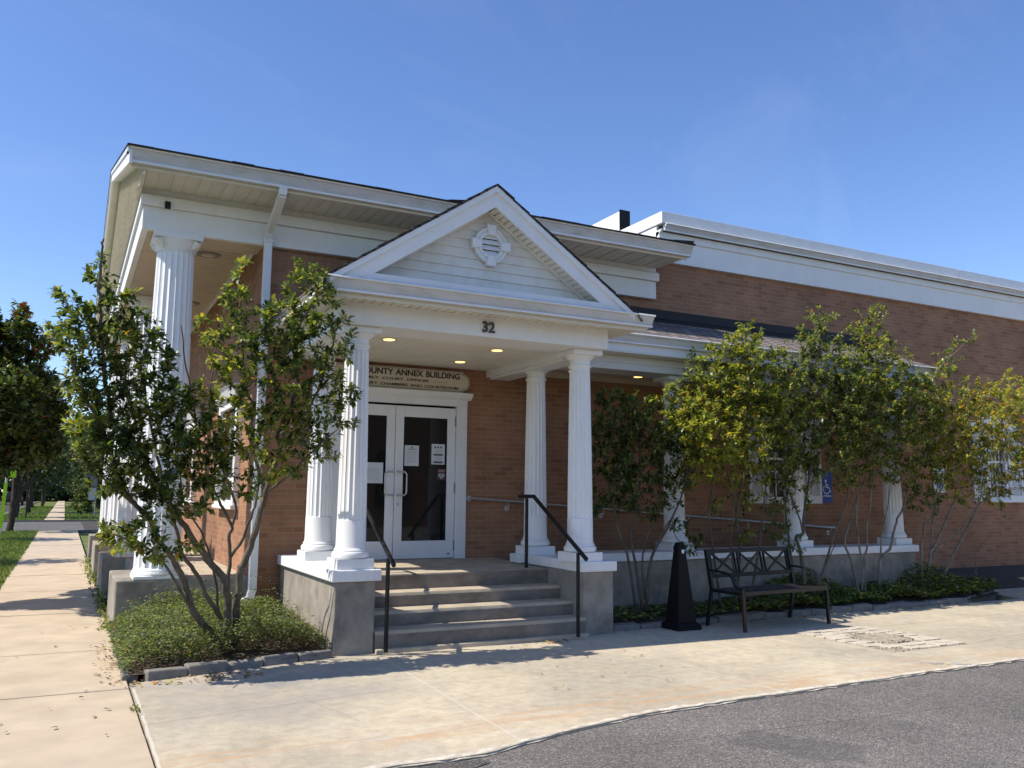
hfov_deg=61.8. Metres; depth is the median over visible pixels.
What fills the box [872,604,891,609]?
edging stone
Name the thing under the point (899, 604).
edging stone
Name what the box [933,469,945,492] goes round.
parking sign
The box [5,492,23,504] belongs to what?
parked car
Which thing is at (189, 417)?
side window
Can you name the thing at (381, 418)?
door
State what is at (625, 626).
edging stone
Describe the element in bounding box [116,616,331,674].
bed soil
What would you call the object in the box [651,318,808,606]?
yellow green shrub
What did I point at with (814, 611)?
edging stone
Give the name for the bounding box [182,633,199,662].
tall weed
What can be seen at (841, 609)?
edging stone
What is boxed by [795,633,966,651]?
patch bed
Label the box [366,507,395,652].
stair railing
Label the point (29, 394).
street tree
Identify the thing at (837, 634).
paver patch
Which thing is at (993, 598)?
edging stone
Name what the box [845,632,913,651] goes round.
broken mortar
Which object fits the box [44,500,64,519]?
sidewalk
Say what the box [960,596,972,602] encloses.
edging stone
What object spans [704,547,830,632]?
park bench
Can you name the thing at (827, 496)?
accessibility sign
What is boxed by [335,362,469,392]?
entrance sign
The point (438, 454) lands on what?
paper notice
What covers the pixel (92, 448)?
street tree
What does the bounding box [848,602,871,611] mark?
edging stone
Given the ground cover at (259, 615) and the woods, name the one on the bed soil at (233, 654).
the ground cover at (259, 615)
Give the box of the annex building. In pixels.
[87,143,1023,655]
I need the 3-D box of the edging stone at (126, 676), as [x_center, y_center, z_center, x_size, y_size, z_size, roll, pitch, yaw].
[-3.411,2.621,7.590,0.146,0.128,0.380,5,-10,-28]
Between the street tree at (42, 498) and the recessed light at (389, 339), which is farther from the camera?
the street tree at (42, 498)
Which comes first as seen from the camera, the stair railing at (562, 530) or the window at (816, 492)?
the stair railing at (562, 530)
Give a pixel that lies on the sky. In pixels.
(895, 128)
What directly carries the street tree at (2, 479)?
on the ground at (83, 536)
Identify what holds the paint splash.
on the concrete apron
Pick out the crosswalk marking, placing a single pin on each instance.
(78, 527)
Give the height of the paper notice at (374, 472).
0.280 m
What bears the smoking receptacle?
on the concrete apron
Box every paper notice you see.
[367,462,382,482]
[404,445,418,465]
[431,444,444,464]
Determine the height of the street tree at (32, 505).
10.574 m
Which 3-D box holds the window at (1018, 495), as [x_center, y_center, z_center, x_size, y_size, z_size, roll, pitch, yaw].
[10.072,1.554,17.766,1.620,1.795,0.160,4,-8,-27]
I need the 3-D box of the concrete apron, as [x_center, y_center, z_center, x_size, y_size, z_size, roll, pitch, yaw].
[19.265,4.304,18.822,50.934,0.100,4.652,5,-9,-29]
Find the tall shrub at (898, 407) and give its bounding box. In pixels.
[825,302,979,592]
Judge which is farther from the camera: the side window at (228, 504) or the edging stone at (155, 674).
the side window at (228, 504)
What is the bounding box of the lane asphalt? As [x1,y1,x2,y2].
[409,661,1023,767]
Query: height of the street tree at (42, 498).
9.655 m
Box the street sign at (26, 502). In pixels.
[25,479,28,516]
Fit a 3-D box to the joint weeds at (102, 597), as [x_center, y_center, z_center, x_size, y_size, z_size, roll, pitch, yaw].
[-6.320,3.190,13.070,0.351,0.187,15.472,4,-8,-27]
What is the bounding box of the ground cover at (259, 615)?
[104,562,329,672]
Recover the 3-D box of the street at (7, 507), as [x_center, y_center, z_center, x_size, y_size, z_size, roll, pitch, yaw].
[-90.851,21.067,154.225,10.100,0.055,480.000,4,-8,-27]
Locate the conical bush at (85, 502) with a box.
[68,473,100,513]
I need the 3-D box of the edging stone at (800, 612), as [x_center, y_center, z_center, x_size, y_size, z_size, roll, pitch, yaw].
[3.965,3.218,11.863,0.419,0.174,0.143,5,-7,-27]
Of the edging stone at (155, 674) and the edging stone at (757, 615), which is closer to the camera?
the edging stone at (155, 674)
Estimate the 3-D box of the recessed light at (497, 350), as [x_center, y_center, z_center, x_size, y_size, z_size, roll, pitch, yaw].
[-0.187,-0.420,10.697,0.224,0.012,0.224,4,-8,-27]
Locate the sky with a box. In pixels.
[0,0,1023,491]
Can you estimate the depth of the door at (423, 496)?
11.91 m
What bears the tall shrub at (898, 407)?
on the bed soil at (660, 617)
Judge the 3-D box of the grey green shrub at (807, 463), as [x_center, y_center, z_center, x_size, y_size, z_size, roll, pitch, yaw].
[4.727,0.995,13.097,2.448,4.590,1.272,4,-8,-27]
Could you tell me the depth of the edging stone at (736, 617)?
11.23 m
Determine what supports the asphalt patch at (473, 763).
on the lane asphalt
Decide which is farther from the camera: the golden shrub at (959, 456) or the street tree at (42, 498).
the street tree at (42, 498)
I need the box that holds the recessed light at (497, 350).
[488,348,505,351]
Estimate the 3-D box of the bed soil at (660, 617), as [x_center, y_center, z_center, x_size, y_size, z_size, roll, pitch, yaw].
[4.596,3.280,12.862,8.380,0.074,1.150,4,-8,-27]
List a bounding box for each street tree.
[0,298,75,478]
[0,388,76,517]
[0,442,69,512]
[6,359,87,530]
[25,435,69,507]
[37,435,72,505]
[44,458,71,502]
[65,443,92,494]
[66,452,88,501]
[68,399,106,460]
[69,419,104,505]
[71,441,103,508]
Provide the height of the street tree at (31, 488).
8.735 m
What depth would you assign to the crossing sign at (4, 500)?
32.60 m
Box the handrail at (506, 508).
[466,496,835,534]
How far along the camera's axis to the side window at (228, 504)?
12.03 m
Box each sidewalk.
[0,530,154,767]
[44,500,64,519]
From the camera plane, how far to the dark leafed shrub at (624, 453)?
11.32 m
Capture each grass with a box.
[0,530,38,589]
[3,505,99,519]
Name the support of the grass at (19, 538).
on the turf strip
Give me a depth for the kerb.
48.07 m
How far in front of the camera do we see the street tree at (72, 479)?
119.14 m
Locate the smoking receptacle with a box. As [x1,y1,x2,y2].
[661,542,701,630]
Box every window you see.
[183,410,200,504]
[212,382,244,509]
[746,415,822,503]
[969,416,1023,502]
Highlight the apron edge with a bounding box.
[363,658,1023,767]
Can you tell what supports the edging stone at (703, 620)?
on the concrete apron
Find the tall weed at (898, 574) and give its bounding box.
[896,558,903,584]
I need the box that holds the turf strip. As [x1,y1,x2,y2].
[0,533,33,584]
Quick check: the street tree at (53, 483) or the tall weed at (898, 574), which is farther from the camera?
the street tree at (53, 483)
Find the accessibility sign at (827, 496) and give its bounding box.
[822,471,832,502]
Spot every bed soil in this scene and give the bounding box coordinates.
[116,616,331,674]
[613,588,998,623]
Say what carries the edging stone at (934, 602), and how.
on the concrete apron
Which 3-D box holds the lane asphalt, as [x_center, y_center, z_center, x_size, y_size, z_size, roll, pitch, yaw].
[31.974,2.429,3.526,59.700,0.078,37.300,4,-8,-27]
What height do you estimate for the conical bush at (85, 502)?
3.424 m
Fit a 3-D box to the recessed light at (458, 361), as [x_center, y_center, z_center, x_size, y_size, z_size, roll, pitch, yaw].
[-0.707,-0.300,11.647,0.224,0.012,0.224,4,-8,-27]
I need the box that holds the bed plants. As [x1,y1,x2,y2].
[613,559,1001,620]
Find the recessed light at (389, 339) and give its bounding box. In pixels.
[380,337,398,340]
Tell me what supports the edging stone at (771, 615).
on the concrete apron
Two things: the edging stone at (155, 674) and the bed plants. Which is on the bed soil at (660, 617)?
the bed plants
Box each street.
[0,500,36,512]
[2,521,98,530]
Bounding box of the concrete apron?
[129,587,1023,767]
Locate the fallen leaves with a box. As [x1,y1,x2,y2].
[1,603,960,734]
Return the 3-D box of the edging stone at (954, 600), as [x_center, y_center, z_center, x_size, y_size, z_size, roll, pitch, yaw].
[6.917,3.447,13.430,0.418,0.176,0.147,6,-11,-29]
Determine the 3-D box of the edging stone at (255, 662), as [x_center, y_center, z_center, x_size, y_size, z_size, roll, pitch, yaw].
[-2.511,2.666,8.001,0.363,0.161,0.136,5,-7,-39]
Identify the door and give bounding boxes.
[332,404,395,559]
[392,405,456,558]
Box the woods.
[0,408,89,500]
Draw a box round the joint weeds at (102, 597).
[79,555,140,713]
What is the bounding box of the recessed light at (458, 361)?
[452,360,467,362]
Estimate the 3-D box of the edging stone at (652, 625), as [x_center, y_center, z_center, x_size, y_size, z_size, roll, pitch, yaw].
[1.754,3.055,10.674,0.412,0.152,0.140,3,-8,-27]
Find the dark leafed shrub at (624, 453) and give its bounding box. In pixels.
[591,385,710,610]
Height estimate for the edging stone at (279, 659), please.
0.179 m
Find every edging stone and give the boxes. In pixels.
[120,670,138,686]
[143,666,186,681]
[184,660,227,675]
[228,657,262,670]
[260,652,297,666]
[296,649,331,661]
[613,622,639,631]
[639,621,662,628]
[696,616,717,623]
[714,613,741,622]
[739,610,765,620]
[766,612,787,618]
[783,609,810,616]
[805,608,831,614]
[830,605,852,612]
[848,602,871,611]
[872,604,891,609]
[886,601,911,608]
[911,601,928,606]
[924,599,946,605]
[940,598,963,603]
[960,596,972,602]
[965,595,980,601]
[979,591,988,601]
[986,589,995,600]
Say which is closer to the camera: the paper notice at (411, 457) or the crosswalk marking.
the paper notice at (411, 457)
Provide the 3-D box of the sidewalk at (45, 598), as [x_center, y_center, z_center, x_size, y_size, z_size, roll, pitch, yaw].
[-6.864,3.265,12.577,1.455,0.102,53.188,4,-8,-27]
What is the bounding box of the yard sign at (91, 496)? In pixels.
[84,475,97,515]
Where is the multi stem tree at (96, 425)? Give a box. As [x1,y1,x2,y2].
[41,238,362,648]
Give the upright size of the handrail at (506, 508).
0.648 m
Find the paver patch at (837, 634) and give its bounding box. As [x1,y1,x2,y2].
[796,626,964,648]
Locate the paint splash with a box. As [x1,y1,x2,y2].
[919,662,972,664]
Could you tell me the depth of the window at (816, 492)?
14.95 m
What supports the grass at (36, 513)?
on the ground at (83, 536)
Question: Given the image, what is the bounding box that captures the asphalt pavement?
[916,564,1023,589]
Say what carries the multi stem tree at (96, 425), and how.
on the bed soil at (233, 654)
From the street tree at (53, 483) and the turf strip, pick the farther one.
the street tree at (53, 483)
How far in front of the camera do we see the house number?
9.68 m
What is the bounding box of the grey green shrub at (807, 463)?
[757,304,887,602]
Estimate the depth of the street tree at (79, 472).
81.38 m
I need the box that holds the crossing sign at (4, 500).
[0,466,16,533]
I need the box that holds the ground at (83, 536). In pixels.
[33,493,1020,681]
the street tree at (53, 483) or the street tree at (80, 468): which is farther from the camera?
the street tree at (53, 483)
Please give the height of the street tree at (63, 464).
7.618 m
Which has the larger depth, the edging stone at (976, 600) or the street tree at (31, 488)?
the street tree at (31, 488)
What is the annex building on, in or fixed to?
on the ground at (83, 536)
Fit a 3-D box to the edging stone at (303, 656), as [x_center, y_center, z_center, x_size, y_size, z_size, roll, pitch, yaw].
[-1.961,2.725,8.455,0.351,0.171,0.140,8,-11,-41]
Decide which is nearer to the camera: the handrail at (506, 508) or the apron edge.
the apron edge
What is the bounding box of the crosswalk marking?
[2,522,84,530]
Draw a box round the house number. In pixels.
[482,321,494,332]
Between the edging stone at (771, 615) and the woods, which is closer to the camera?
the edging stone at (771, 615)
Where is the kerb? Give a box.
[3,501,99,532]
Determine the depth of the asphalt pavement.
16.61 m
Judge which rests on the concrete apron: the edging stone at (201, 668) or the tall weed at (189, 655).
the edging stone at (201, 668)
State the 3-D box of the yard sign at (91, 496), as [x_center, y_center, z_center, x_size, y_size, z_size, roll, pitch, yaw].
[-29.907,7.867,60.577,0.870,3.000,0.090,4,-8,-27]
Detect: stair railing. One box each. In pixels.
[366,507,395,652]
[518,494,587,636]
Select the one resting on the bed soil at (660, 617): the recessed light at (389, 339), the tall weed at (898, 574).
the tall weed at (898, 574)
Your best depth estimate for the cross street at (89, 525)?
42.53 m
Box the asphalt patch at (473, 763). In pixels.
[420,759,490,767]
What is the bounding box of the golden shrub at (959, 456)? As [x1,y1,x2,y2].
[897,367,1023,585]
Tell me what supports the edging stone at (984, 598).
on the ground at (83, 536)
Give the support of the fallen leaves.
on the concrete apron
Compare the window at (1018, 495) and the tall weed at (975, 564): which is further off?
the window at (1018, 495)
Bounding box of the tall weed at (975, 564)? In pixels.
[972,552,976,580]
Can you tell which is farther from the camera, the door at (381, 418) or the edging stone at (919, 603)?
the edging stone at (919, 603)
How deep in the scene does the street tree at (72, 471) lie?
137.80 m

